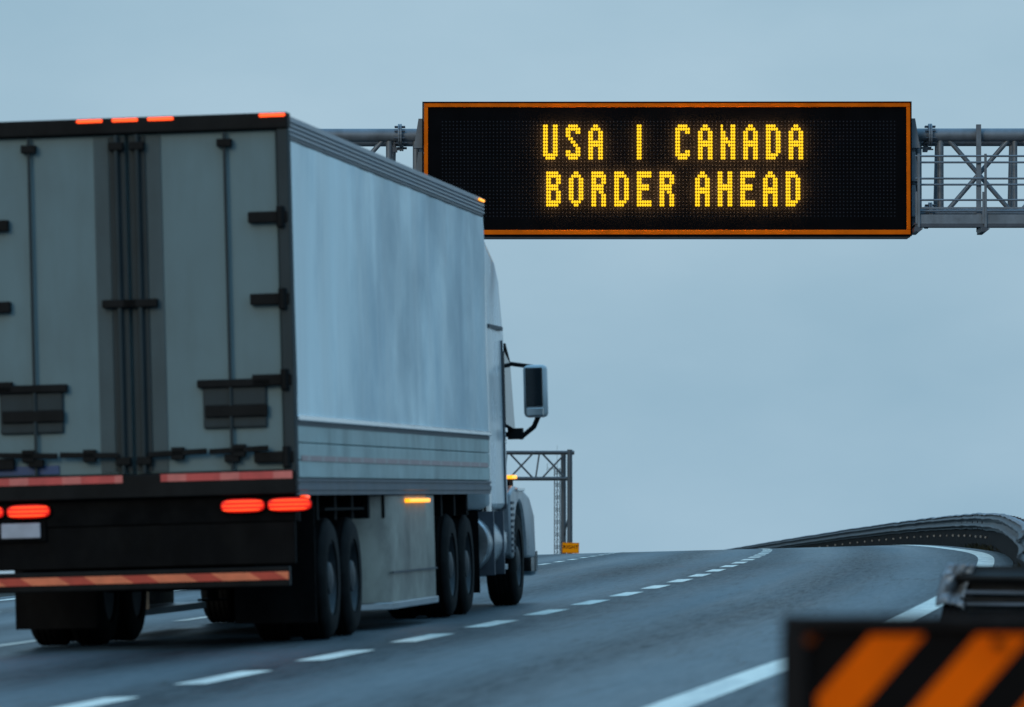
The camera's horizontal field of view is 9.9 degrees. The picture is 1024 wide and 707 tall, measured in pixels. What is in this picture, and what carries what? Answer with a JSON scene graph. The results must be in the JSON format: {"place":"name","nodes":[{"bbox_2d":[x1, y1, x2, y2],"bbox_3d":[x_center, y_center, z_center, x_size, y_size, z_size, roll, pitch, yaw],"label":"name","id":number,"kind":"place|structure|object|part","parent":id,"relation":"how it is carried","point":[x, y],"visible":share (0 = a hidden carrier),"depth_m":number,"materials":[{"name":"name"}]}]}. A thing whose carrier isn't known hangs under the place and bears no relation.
{"place":"outdoors","nodes":[
{"label":"outdoors","id":0,"kind":"place"},
{"bbox_2d":[0,545,1012,706],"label":"road","id":1,"kind":"structure","parent":0,"point":[645,647],"depth_m":46.81,"materials":[{"name":"grey asphalt"}]},
{"bbox_2d":[0,112,548,645],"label":"semi truck","id":2,"kind":"object","parent":1,"relation":"on","point":[256,370],"visible":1,"depth_m":47.65,"materials":[{"name":"white metal"}]},
{"bbox_3d":[-3.693,-0.379,47.630,1.355,2.740,0.162,-2,-2,6],"label":"rear door","id":3,"kind":"part","parent":2,"relation":"part of","materials":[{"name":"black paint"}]},
{"bbox_3d":[-2.457,-0.416,47.494,1.355,2.740,0.162,-2,-2,6],"label":"rear door","id":4,"kind":"part","parent":2,"relation":"part of","materials":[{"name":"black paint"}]},
{"bbox_2d":[0,548,771,706],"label":"lane marking","id":5,"kind":"object","parent":1,"relation":"on","point":[96,702],"visible":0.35,"depth_m":47.82,"materials":[{"name":"paint"}]},
{"bbox_2d":[0,545,993,706],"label":"edge marking","id":6,"kind":"object","parent":1,"relation":"on","point":[699,695],"visible":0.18,"depth_m":35.13,"materials":[{"name":"paint"}]},
{"bbox_2d":[0,563,1015,596],"bbox_3d":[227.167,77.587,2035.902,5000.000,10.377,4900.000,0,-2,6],"label":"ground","id":7,"kind":"structure","parent":0,"point":[6,594],"depth_m":1866.27,"materials":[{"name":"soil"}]},
{"bbox_2d":[506,450,573,553],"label":"gantry","id":8,"kind":"object","parent":7,"relation":"on","point":[565,524],"visible":0.26,"depth_m":401.95,"materials":[{"name":"metal"}]},
{"bbox_2d":[547,463,559,553],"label":"lattice mast","id":9,"kind":"object","parent":7,"relation":"on","point":[557,520],"visible":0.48,"depth_m":522.54,"materials":[{"name":"metal"}]},
{"bbox_2d":[562,542,578,553],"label":"roadwork sign","id":10,"kind":"object","parent":7,"relation":"on","point":[570,547],"visible":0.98,"depth_m":386.73,"materials":[{"name":"metal"}]},
{"bbox_2d":[321,124,1023,234],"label":"sign gantry","id":11,"kind":"object","parent":7,"relation":"on","point":[983,219],"visible":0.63,"depth_m":111.04,"materials":[{"name":"metal"}]},
{"bbox_2d":[414,101,919,238],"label":"message sign","id":12,"kind":"object","parent":11,"relation":"attached to","point":[713,170],"visible":1,"depth_m":110.53,"materials":[{"name":"metal"}]},
{"bbox_2d":[725,513,1023,565],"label":"guardrail","id":13,"kind":"object","parent":7,"relation":"on","point":[1003,533],"visible":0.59,"depth_m":153.87,"materials":[{"name":"metal"}]},
{"bbox_2d":[781,615,1023,706],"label":"striped barrier","id":14,"kind":"object","parent":7,"relation":"on","point":[902,660],"visible":1,"depth_m":12.48,"materials":[{"name":"plastic"}]},
{"bbox_2d":[935,563,1023,614],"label":"guardrail","id":15,"kind":"object","parent":7,"relation":"on","point":[969,589],"visible":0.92,"depth_m":39.93,"materials":[{"name":"metal"}]},
{"bbox_2d":[0,0,1023,573],"label":"sky","id":16,"kind":"structure","parent":0,"point":[705,394],"materials":[{"name":"blue"}]},
{"bbox_2d":[964,542,1021,565],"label":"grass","id":17,"kind":"structure","parent":0,"point":[978,546],"depth_m":119.49,"materials":[{"name":"plant"}]}
]}

